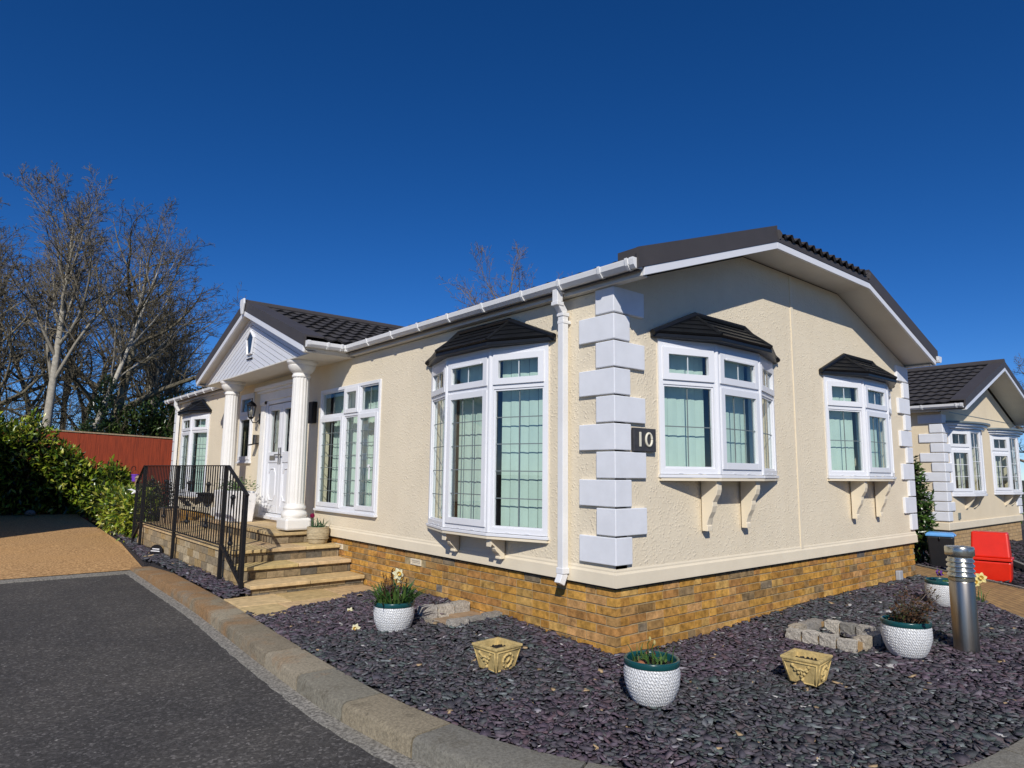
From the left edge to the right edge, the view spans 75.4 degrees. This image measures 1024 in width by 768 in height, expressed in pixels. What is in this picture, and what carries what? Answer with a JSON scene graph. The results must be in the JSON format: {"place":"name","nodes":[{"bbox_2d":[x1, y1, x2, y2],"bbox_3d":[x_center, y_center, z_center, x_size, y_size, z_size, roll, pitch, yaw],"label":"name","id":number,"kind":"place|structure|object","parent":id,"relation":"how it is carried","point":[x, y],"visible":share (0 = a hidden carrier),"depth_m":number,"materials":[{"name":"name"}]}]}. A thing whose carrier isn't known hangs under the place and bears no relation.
{"place":"outdoors","nodes":[
{"label":"outdoors","id":0,"kind":"place"},
{"bbox_2d":[24,510,35,515],"bbox_3d":[-14.514,3.878,19.942,0.300,0.180,0.292,7,-10,-39],"label":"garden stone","id":1,"kind":"object","parent":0,"point":[30,512],"visible":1,"depth_m":19.85,"materials":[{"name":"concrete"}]},
{"bbox_2d":[0,511,141,579],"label":"driveway","id":2,"kind":"structure","parent":0,"point":[41,544],"depth_m":12.66,"materials":[{"name":"beige gravel"}]},
{"bbox_2d":[159,507,179,522],"bbox_3d":[-6.445,2.470,12.468,0.310,0.272,0.350,7,-10,-39],"label":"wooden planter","id":3,"kind":"object","parent":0,"point":[168,515],"visible":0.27,"depth_m":12.34,"materials":[{"name":"wood"}]},
{"bbox_2d":[149,482,186,520],"bbox_3d":[-7.079,2.592,13.484,0.837,1.209,0.775,-3,-8,25],"label":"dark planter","id":4,"kind":"object","parent":3,"relation":"in","point":[165,496],"visible":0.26,"depth_m":13.51,"materials":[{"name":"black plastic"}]},
{"bbox_2d":[224,584,376,619],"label":"paved path","id":5,"kind":"structure","parent":0,"point":[263,604],"depth_m":7.48,"materials":[{"name":"stone"}]},
{"bbox_2d":[0,514,1023,767],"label":"road","id":6,"kind":"structure","parent":0,"point":[122,670],"depth_m":4.67,"materials":[{"name":"grey asphalt"}]},
{"bbox_2d":[121,570,429,767],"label":"gutter strip","id":7,"kind":"object","parent":6,"relation":"on","point":[337,727],"visible":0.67,"depth_m":4.64,"materials":[{"name":"concrete"}]},
{"bbox_2d":[0,0,1023,479],"label":"sky","id":8,"kind":"structure","parent":0,"point":[347,158],"materials":[{"name":"blue"}]},
{"bbox_2d":[1,480,1023,579],"bbox_3d":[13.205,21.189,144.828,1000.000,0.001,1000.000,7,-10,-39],"label":"ground","id":9,"kind":"structure","parent":0,"point":[93,522],"depth_m":20.54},
{"bbox_2d":[0,571,129,583],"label":"driveway edging","id":10,"kind":"object","parent":9,"relation":"on","point":[60,577],"visible":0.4,"depth_m":9.55,"materials":[{"name":"concrete"}]},
{"bbox_2d":[0,407,134,521],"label":"laurel hedge","id":11,"kind":"object","parent":9,"relation":"on","point":[54,478],"visible":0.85,"depth_m":20.75,"materials":[{"name":"green plant"}]},
{"bbox_2d":[1,426,172,510],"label":"timber fence","id":12,"kind":"object","parent":9,"relation":"on","point":[138,452],"visible":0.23,"depth_m":24.67,"materials":[{"name":"red wood"}]},
{"bbox_2d":[129,466,138,483],"bbox_3d":[-12.324,3.440,21.583,0.227,1.531,0.227,0,-8,5],"label":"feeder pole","id":13,"kind":"object","parent":9,"relation":"on","point":[133,476],"visible":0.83,"depth_m":21.55,"materials":[{"name":"purple metal"}]},
{"bbox_2d":[139,478,162,502],"bbox_3d":[-11.011,3.385,20.076,1.010,1.272,0.921,7,-10,-39],"label":"variegated shrub","id":14,"kind":"object","parent":9,"relation":"on","point":[155,486],"visible":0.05,"depth_m":20.10,"materials":[{"name":"green plant"}]},
{"bbox_2d":[91,214,219,431],"bbox_3d":[-14.920,-0.971,26.777,3.093,12.072,5.830,-1,-8,13],"label":"birch tree","id":15,"kind":"object","parent":9,"relation":"on","point":[117,375],"visible":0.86,"depth_m":26.55,"materials":[{"name":"grey plant"}]},
{"bbox_2d":[79,373,117,432],"bbox_3d":[-15.711,2.072,24.412,1.843,5.141,0.808,7,-10,-39],"label":"ivy","id":16,"kind":"object","parent":15,"relation":"attached to","point":[99,404],"visible":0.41,"depth_m":24.76,"materials":[{"name":"green plant"}]},
{"bbox_2d":[164,225,941,659],"bbox_3d":[-1.578,1.107,12.892,7.383,4.599,15.390,7,-10,-39],"label":"park home","id":17,"kind":"object","parent":9,"relation":"on","point":[622,549],"visible":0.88,"depth_m":7.09,"materials":[{"name":"beige paint"}]},
{"bbox_2d":[178,399,211,506],"bbox_3d":[-7.286,1.549,14.942,0.416,2.374,2.181,7,-10,-39],"label":"bay window","id":18,"kind":"structure","parent":17,"relation":"in","point":[192,412],"depth_m":14.62,"materials":[{"name":"white plastic"}]},
{"bbox_2d":[186,419,206,491],"bbox_3d":[-7.189,1.606,15.028,0.224,1.650,1.770,7,-10,-39],"label":"vertical blind","id":19,"kind":"object","parent":17,"relation":"attached to","point":[202,453],"visible":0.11,"depth_m":14.61,"materials":[{"name":"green fabric"}]},
{"bbox_2d":[196,492,212,503],"bbox_3d":[-6.443,2.384,13.796,0.260,0.232,0.823,7,-10,-39],"label":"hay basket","id":20,"kind":"object","parent":17,"relation":"attached to","point":[205,497],"visible":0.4,"depth_m":13.62,"materials":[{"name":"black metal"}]},
{"bbox_2d":[235,393,254,462],"bbox_3d":[-5.020,0.842,12.519,0.095,1.310,0.740,7,-10,-39],"label":"small window","id":21,"kind":"structure","parent":17,"relation":"in","point":[243,415],"depth_m":12.57,"materials":[{"name":"white plastic"}]},
{"bbox_2d":[246,399,250,455],"bbox_3d":[-4.934,0.838,12.593,0.010,1.160,0.540,7,-10,-39],"label":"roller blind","id":22,"kind":"object","parent":17,"relation":"attached to","point":[248,432],"visible":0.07,"depth_m":12.75,"materials":[{"name":"black fabric"}]},
{"bbox_2d":[246,435,258,445],"bbox_3d":[-4.664,1.013,11.918,0.178,0.200,0.150,7,-10,-39],"label":"post box","id":23,"kind":"object","parent":17,"relation":"attached to","point":[255,440],"visible":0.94,"depth_m":11.90,"materials":[{"name":"silver metal"}]},
{"bbox_2d":[246,398,260,423],"bbox_3d":[-4.651,0.481,11.916,0.264,0.459,0.162,7,-10,-39],"label":"wall lantern","id":24,"kind":"object","parent":17,"relation":"attached to","point":[252,404],"depth_m":11.87,"materials":[{"name":"black metal"}]},
{"bbox_2d":[263,403,282,512],"bbox_3d":[-4.059,1.269,11.369,0.195,1.840,0.625,7,-10,-39],"label":"front door","id":25,"kind":"structure","parent":17,"relation":"in","point":[272,458],"depth_m":11.37,"materials":[{"name":"white plastic"}]},
{"bbox_2d":[277,402,290,513],"bbox_3d":[-3.681,1.206,10.860,0.115,1.840,0.625,7,-10,-39],"label":"front door","id":26,"kind":"structure","parent":17,"relation":"in","point":[283,460],"depth_m":10.99,"materials":[{"name":"white plastic"}]},
{"bbox_2d":[308,401,316,423],"bbox_3d":[-3.065,0.438,10.158,0.074,0.330,0.180,7,-10,-39],"label":"notice box","id":27,"kind":"object","parent":17,"relation":"attached to","point":[312,411],"visible":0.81,"depth_m":10.10,"materials":[{"name":"black metal"}]},
{"bbox_2d":[313,379,381,516],"bbox_3d":[-2.299,0.899,9.219,0.130,1.775,1.855,7,-10,-39],"label":"tall window","id":28,"kind":"structure","parent":17,"relation":"in","point":[359,411],"depth_m":9.15,"materials":[{"name":"white plastic"}]},
{"bbox_2d":[331,386,378,505],"bbox_3d":[-2.144,0.896,9.348,0.050,1.640,1.670,7,-10,-39],"label":"vertical blind","id":29,"kind":"object","parent":17,"relation":"attached to","point":[372,398],"visible":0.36,"depth_m":9.42,"materials":[{"name":"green fabric"}]},
{"bbox_2d":[425,318,555,558],"bbox_3d":[-0.388,0.538,6.776,0.416,2.374,2.186,7,-10,-39],"label":"bay window","id":30,"kind":"structure","parent":17,"relation":"in","point":[489,354],"depth_m":6.48,"materials":[{"name":"white plastic"}]},
{"bbox_2d":[441,358,542,527],"bbox_3d":[-0.290,0.595,6.861,0.223,1.650,1.775,7,-10,-39],"label":"vertical blind","id":31,"kind":"object","parent":17,"relation":"attached to","point":[530,457],"visible":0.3,"depth_m":6.46,"materials":[{"name":"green fabric"}]},
{"bbox_2d":[631,427,655,451],"bbox_3d":[1.138,0.480,5.689,0.296,0.200,0.046,7,-10,-39],"label":"house number plaque","id":32,"kind":"object","parent":17,"relation":"attached to","point":[643,439],"visible":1,"depth_m":5.67,"materials":[{"name":"stone"}]},
{"bbox_2d":[664,355,753,466],"bbox_3d":[2.067,0.292,6.552,1.801,1.078,0.225,7,-10,-39],"label":"vertical blind","id":33,"kind":"object","parent":17,"relation":"attached to","point":[676,445],"visible":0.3,"depth_m":6.18,"materials":[{"name":"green fabric"}]},
{"bbox_2d":[650,312,779,530],"bbox_3d":[2.146,0.364,6.433,2.210,2.062,0.416,7,-10,-39],"label":"bay window","id":34,"kind":"structure","parent":17,"relation":"in","point":[761,357],"depth_m":6.16,"materials":[{"name":"white plastic"}]},
{"bbox_2d":[829,387,882,470],"bbox_3d":[4.503,0.589,8.574,1.761,1.078,0.225,7,-10,-39],"label":"vertical blind","id":35,"kind":"object","parent":17,"relation":"attached to","point":[838,461],"visible":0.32,"depth_m":8.21,"materials":[{"name":"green fabric"}]},
{"bbox_2d":[819,353,896,518],"bbox_3d":[4.583,0.661,8.455,2.171,2.062,0.416,7,-10,-39],"label":"bay window","id":36,"kind":"structure","parent":17,"relation":"in","point":[862,382],"depth_m":8.16,"materials":[{"name":"white plastic"}]},
{"bbox_2d":[895,570,902,579],"bbox_3d":[5.210,2.613,8.891,0.110,0.210,0.070,7,-10,-39],"label":"outdoor socket","id":37,"kind":"object","parent":17,"relation":"attached to","point":[899,574],"visible":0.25,"depth_m":8.87,"materials":[{"name":"grey plastic"}]},
{"bbox_2d":[130,566,1023,767],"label":"kerb","id":38,"kind":"structure","parent":9,"relation":"on","point":[424,738],"depth_m":4.17,"materials":[{"name":"concrete"}]},
{"bbox_2d":[1011,353,1023,462],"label":"bare tree","id":39,"kind":"object","parent":9,"relation":"on","point":[1020,427],"visible":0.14,"depth_m":42.55,"materials":[{"name":"brown plant"}]},
{"bbox_2d":[101,529,1023,767],"bbox_3d":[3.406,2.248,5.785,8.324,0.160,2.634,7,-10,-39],"label":"slate chips","id":40,"kind":"object","parent":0,"point":[1000,660],"visible":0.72,"depth_m":4.23,"materials":[{"name":"grey gravel"}]},
{"bbox_2d":[95,481,164,541],"bbox_3d":[-8.389,2.780,14.521,1.031,1.273,4.073,7,-10,-39],"label":"shrub","id":41,"kind":"object","parent":40,"relation":"on","point":[115,510],"visible":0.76,"depth_m":13.90,"materials":[{"name":"green plant"}]},
{"bbox_2d":[100,524,250,598],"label":"slate chips","id":42,"kind":"object","parent":40,"relation":"on","point":[224,588],"visible":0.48,"depth_m":9.04,"materials":[{"name":"grey stone"}]},
{"bbox_2d":[150,544,162,554],"bbox_3d":[-5.808,2.721,10.812,0.270,0.197,0.028,-2,-8,22],"label":"garden sign","id":43,"kind":"object","parent":42,"relation":"on","point":[156,549],"visible":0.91,"depth_m":10.80,"materials":[{"name":"black metal"}]},
{"bbox_2d":[131,465,248,596],"bbox_3d":[-5.135,2.023,10.160,0.068,1.542,6.205,7,-10,-39],"label":"metal railing","id":44,"kind":"object","parent":40,"relation":"on","point":[222,550],"visible":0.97,"depth_m":9.42,"materials":[{"name":"black metal"}]},
{"bbox_2d":[137,517,364,596],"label":"entrance steps","id":45,"kind":"structure","parent":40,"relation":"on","point":[277,561],"depth_m":8.75,"materials":[{"name":"stone"}]},
{"bbox_2d":[215,477,258,522],"bbox_3d":[-4.611,1.914,11.092,0.587,0.750,1.895,7,-10,-39],"label":"white planter","id":46,"kind":"object","parent":45,"relation":"on","point":[252,500],"visible":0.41,"depth_m":10.87,"materials":[{"name":"ceramic"}]},
{"bbox_2d":[306,513,329,543],"bbox_3d":[-2.711,2.015,9.259,0.307,0.411,0.347,1,-8,-4],"label":"barrel planter","id":47,"kind":"object","parent":45,"relation":"on","point":[318,533],"visible":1,"depth_m":9.14,"materials":[{"name":"ceramic"}]},
{"bbox_2d":[245,584,612,708],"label":"slate chips","id":48,"kind":"object","parent":40,"relation":"on","point":[308,627],"visible":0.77,"depth_m":5.43,"materials":[{"name":"grey gravel"}]},
{"bbox_2d":[352,624,360,629],"bbox_3d":[-1.423,2.227,6.018,0.092,0.090,0.042,0,-8,8],"label":"flower head","id":49,"kind":"object","parent":48,"relation":"on","point":[356,626],"visible":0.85,"depth_m":6.02},
{"bbox_2d":[363,568,426,632],"bbox_3d":[-1.052,1.976,6.072,0.590,0.588,0.636,1,-8,-3],"label":"plant pot","id":50,"kind":"object","parent":48,"relation":"on","point":[394,609],"visible":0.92,"depth_m":5.94,"materials":[{"name":"white ceramic"}]},
{"bbox_2d":[472,637,522,672],"bbox_3d":[-0.112,2.032,4.954,0.274,0.181,0.272,8,-10,-43],"label":"stone planter","id":51,"kind":"object","parent":48,"relation":"on","point":[496,654],"visible":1,"depth_m":4.89,"materials":[{"name":"stone"}]},
{"bbox_2d":[417,600,501,631],"bbox_3d":[-0.534,2.264,6.402,0.662,0.203,0.654,7,-10,-39],"label":"drain surround","id":52,"kind":"object","parent":40,"relation":"on","point":[457,612],"visible":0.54,"depth_m":6.48,"materials":[{"name":"stone"}]},
{"bbox_2d":[623,637,680,706],"bbox_3d":[0.907,1.861,4.322,0.364,0.406,0.381,3,-8,-18],"label":"plant pot","id":53,"kind":"object","parent":40,"relation":"on","point":[652,677],"visible":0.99,"depth_m":4.18,"materials":[{"name":"white ceramic"}]},
{"bbox_2d":[780,648,832,686],"bbox_3d":[2.104,2.027,4.723,0.272,0.181,0.274,-6,-10,43],"label":"stone planter","id":54,"kind":"object","parent":40,"relation":"on","point":[808,668],"visible":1,"depth_m":4.66,"materials":[{"name":"stone"}]},
{"bbox_2d":[785,618,883,652],"bbox_3d":[2.883,2.241,5.912,0.722,0.137,0.704,7,-10,-39],"label":"sett box","id":55,"kind":"object","parent":40,"relation":"on","point":[867,637],"visible":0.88,"depth_m":5.77,"materials":[{"name":"stone"}]},
{"bbox_2d":[880,584,940,658],"bbox_3d":[3.234,1.929,5.372,0.436,0.551,0.588,-3,-8,25],"label":"plant pot","id":56,"kind":"object","parent":40,"relation":"on","point":[904,634],"visible":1,"depth_m":5.30,"materials":[{"name":"white ceramic"}]},
{"bbox_2d":[924,569,949,606],"bbox_3d":[4.857,2.288,7.444,0.376,0.403,0.376,7,-10,-39],"label":"plant pot","id":57,"kind":"object","parent":40,"relation":"on","point":[940,585],"visible":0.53,"depth_m":7.34,"materials":[{"name":"white ceramic"}]},
{"bbox_2d":[944,545,980,652],"bbox_3d":[3.846,1.853,5.644,0.220,0.927,0.220,7,-10,-39],"label":"bollard light","id":58,"kind":"object","parent":40,"relation":"on","point":[962,593],"visible":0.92,"depth_m":5.58,"materials":[{"name":"metal"}]},
{"bbox_2d":[975,572,992,601],"bbox_3d":[5.426,2.382,7.678,0.207,0.393,0.232,7,-10,-39],"label":"daffodil clump","id":59,"kind":"object","parent":40,"relation":"on","point":[981,577],"visible":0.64,"depth_m":7.66,"materials":[{"name":"yellow plant"}]},
{"bbox_2d":[915,565,1023,617],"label":"block path","id":60,"kind":"structure","parent":0,"point":[1008,598],"depth_m":8.38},
{"bbox_2d":[916,564,1023,618],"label":"path edging","id":61,"kind":"object","parent":60,"relation":"on","point":[1006,584],"visible":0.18,"depth_m":9.27,"materials":[{"name":"concrete"}]},
{"bbox_2d":[915,530,1023,586],"bbox_3d":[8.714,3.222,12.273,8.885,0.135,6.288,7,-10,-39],"label":"slate chips","id":62,"kind":"object","parent":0,"point":[1017,546],"visible":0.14,"depth_m":11.65,"materials":[{"name":"grey stone"}]},
{"bbox_2d":[911,455,938,562],"bbox_3d":[7.004,2.211,11.854,1.158,1.931,0.955,0,-8,6],"label":"evergreen shrub","id":63,"kind":"object","parent":62,"relation":"on","point":[925,520],"visible":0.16,"depth_m":11.61,"materials":[{"name":"green plant"}]},
{"bbox_2d":[925,531,955,566],"bbox_3d":[7.265,2.793,11.187,0.430,0.565,0.346,-5,-10,38],"label":"recycling caddy","id":64,"kind":"object","parent":62,"relation":"on","point":[937,542],"visible":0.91,"depth_m":11.12,"materials":[{"name":"black plastic"}]},
{"bbox_2d":[906,359,1023,545],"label":"park home","id":65,"kind":"object","parent":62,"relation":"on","point":[978,406],"visible":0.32,"depth_m":14.19,"materials":[{"name":"beige paint"}]},
{"bbox_2d":[954,434,965,487],"bbox_3d":[9.410,1.656,14.241,1.760,1.255,0.050,7,-10,-39],"label":"net curtain","id":66,"kind":"object","parent":65,"relation":"hanging from","point":[960,469],"visible":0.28,"depth_m":14.63,"materials":[{"name":"white fabric"}]},
{"bbox_2d":[946,421,989,508],"bbox_3d":[9.711,1.715,13.854,2.340,1.782,0.467,7,-10,-39],"label":"bay window","id":67,"kind":"structure","parent":65,"relation":"in","point":[956,427],"depth_m":13.59,"materials":[{"name":"white plastic"}]},
{"bbox_2d":[994,439,1002,487],"bbox_3d":[11.540,1.915,16.008,1.760,1.255,0.050,7,-10,-39],"label":"net curtain","id":68,"kind":"object","parent":65,"relation":"hanging from","point":[998,469],"visible":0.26,"depth_m":16.40,"materials":[{"name":"white fabric"}]},
{"bbox_2d":[987,428,1023,505],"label":"bay window","id":69,"kind":"structure","parent":65,"relation":"in","point":[1010,494],"depth_m":15.34,"materials":[{"name":"white plastic"}]},
{"bbox_2d":[971,530,1013,582],"bbox_3d":[7.097,2.541,9.804,0.515,0.696,0.428,-6,-10,40],"label":"red bin","id":70,"kind":"object","parent":62,"relation":"on","point":[993,559],"visible":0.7,"depth_m":9.66,"materials":[{"name":"plastic"}]},
{"bbox_2d":[1013,560,1023,571],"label":"bed edging","id":71,"kind":"object","parent":62,"relation":"on","point":[1018,564],"visible":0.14,"depth_m":10.98,"materials":[{"name":"concrete"}]},
{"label":"terrain","id":72,"kind":"structure","parent":0,"visible":0},
{"bbox_2d":[0,258,59,417],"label":"bare tree","id":73,"kind":"object","parent":72,"relation":"on","point":[3,297],"visible":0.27,"depth_m":32.27,"materials":[{"name":"brown plant"}]},
{"bbox_2d":[0,244,85,414],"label":"bare tree","id":74,"kind":"object","parent":72,"relation":"on","point":[36,379],"visible":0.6,"depth_m":26.46,"materials":[{"name":"brown plant"}]},
{"bbox_2d":[0,197,105,406],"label":"bare tree","id":75,"kind":"object","parent":72,"relation":"on","point":[6,299],"visible":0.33,"depth_m":33.66,"materials":[{"name":"brown plant"}]},
{"bbox_2d":[2,242,116,428],"bbox_3d":[-23.627,-1.010,35.286,6.028,14.225,5.498,-4,-9,31],"label":"bare tree","id":76,"kind":"object","parent":72,"relation":"on","point":[81,326],"visible":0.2,"depth_m":35.34,"materials":[{"name":"brown plant"}]},
{"bbox_2d":[0,254,120,423],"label":"bare tree","id":77,"kind":"object","parent":72,"relation":"on","point":[19,372],"visible":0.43,"depth_m":29.65,"materials":[{"name":"brown plant"}]},
{"bbox_2d":[0,222,142,424],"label":"bare tree","id":78,"kind":"object","parent":72,"relation":"on","point":[10,333],"visible":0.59,"depth_m":27.41,"materials":[{"name":"brown plant"}]},
{"bbox_2d":[0,161,155,427],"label":"birch tree","id":79,"kind":"object","parent":72,"relation":"on","point":[62,322],"visible":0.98,"depth_m":24.59,"materials":[{"name":"grey plant"}]},
{"bbox_2d":[13,287,193,430],"bbox_3d":[-21.324,0.183,35.066,9.537,11.760,8.778,7,-10,-39],"label":"bare tree","id":80,"kind":"object","parent":72,"relation":"on","point":[95,390],"visible":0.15,"depth_m":34.69,"materials":[{"name":"brown plant"}]},
{"bbox_2d":[0,337,216,435],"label":"undergrowth","id":81,"kind":"object","parent":72,"relation":"on","point":[7,414],"visible":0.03,"depth_m":27.73,"materials":[{"name":"brown plant"}]},
{"bbox_2d":[1,238,234,422],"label":"bare tree","id":82,"kind":"object","parent":72,"relation":"on","point":[124,290],"visible":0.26,"depth_m":38.49,"materials":[{"name":"brown plant"}]},
{"bbox_2d":[4,196,246,432],"bbox_3d":[-15.299,-1.596,28.793,10.556,13.871,8.863,7,-10,-39],"label":"bare tree","id":83,"kind":"object","parent":72,"relation":"on","point":[131,359],"visible":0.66,"depth_m":28.31,"materials":[{"name":"brown plant"}]},
{"bbox_2d":[73,386,197,437],"bbox_3d":[-15.077,2.620,28.947,7.919,5.286,3.712,7,-10,-39],"label":"holly thicket","id":84,"kind":"object","parent":72,"relation":"on","point":[161,420],"visible":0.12,"depth_m":27.79,"materials":[{"name":"green plant"}]},
{"bbox_2d":[63,285,217,425],"bbox_3d":[-19.855,0.443,36.890,10.013,11.760,9.217,-3,-8,23],"label":"bare tree","id":85,"kind":"object","parent":72,"relation":"on","point":[133,396],"visible":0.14,"depth_m":35.63,"materials":[{"name":"brown plant"}]},
{"bbox_2d":[99,279,202,406],"bbox_3d":[-17.925,0.094,32.701,4.189,11.380,4.593,1,-8,-6],"label":"bare tree","id":86,"kind":"object","parent":72,"relation":"on","point":[150,362],"visible":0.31,"depth_m":32.84,"materials":[{"name":"brown plant"}]},
{"bbox_2d":[105,276,205,393],"bbox_3d":[-20.812,-0.027,38.268,5.058,13.087,5.546,1,-8,-6],"label":"bare tree","id":87,"kind":"object","parent":72,"relation":"on","point":[168,326],"visible":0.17,"depth_m":38.48,"materials":[{"name":"brown plant"}]},
{"bbox_2d":[109,292,203,416],"bbox_3d":[-17.021,0.518,31.652,3.959,10.242,4.340,4,-9,-27],"label":"bare tree","id":88,"kind":"object","parent":72,"relation":"on","point":[166,370],"visible":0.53,"depth_m":31.55,"materials":[{"name":"brown plant"}]},
{"bbox_2d":[135,313,201,404],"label":"bare tree","id":89,"kind":"object","parent":72,"relation":"on","point":[190,362],"visible":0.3,"depth_m":33.56,"materials":[{"name":"brown plant"}]},
{"bbox_2d":[456,271,530,303],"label":"bare tree","id":90,"kind":"object","parent":72,"relation":"on","point":[488,296],"visible":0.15,"depth_m":42.21,"materials":[{"name":"brown plant"}]},
{"bbox_2d":[436,241,569,309],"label":"bare tree","id":91,"kind":"object","parent":72,"relation":"on","point":[510,286],"visible":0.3,"depth_m":39.90,"materials":[{"name":"brown plant"}]}
]}

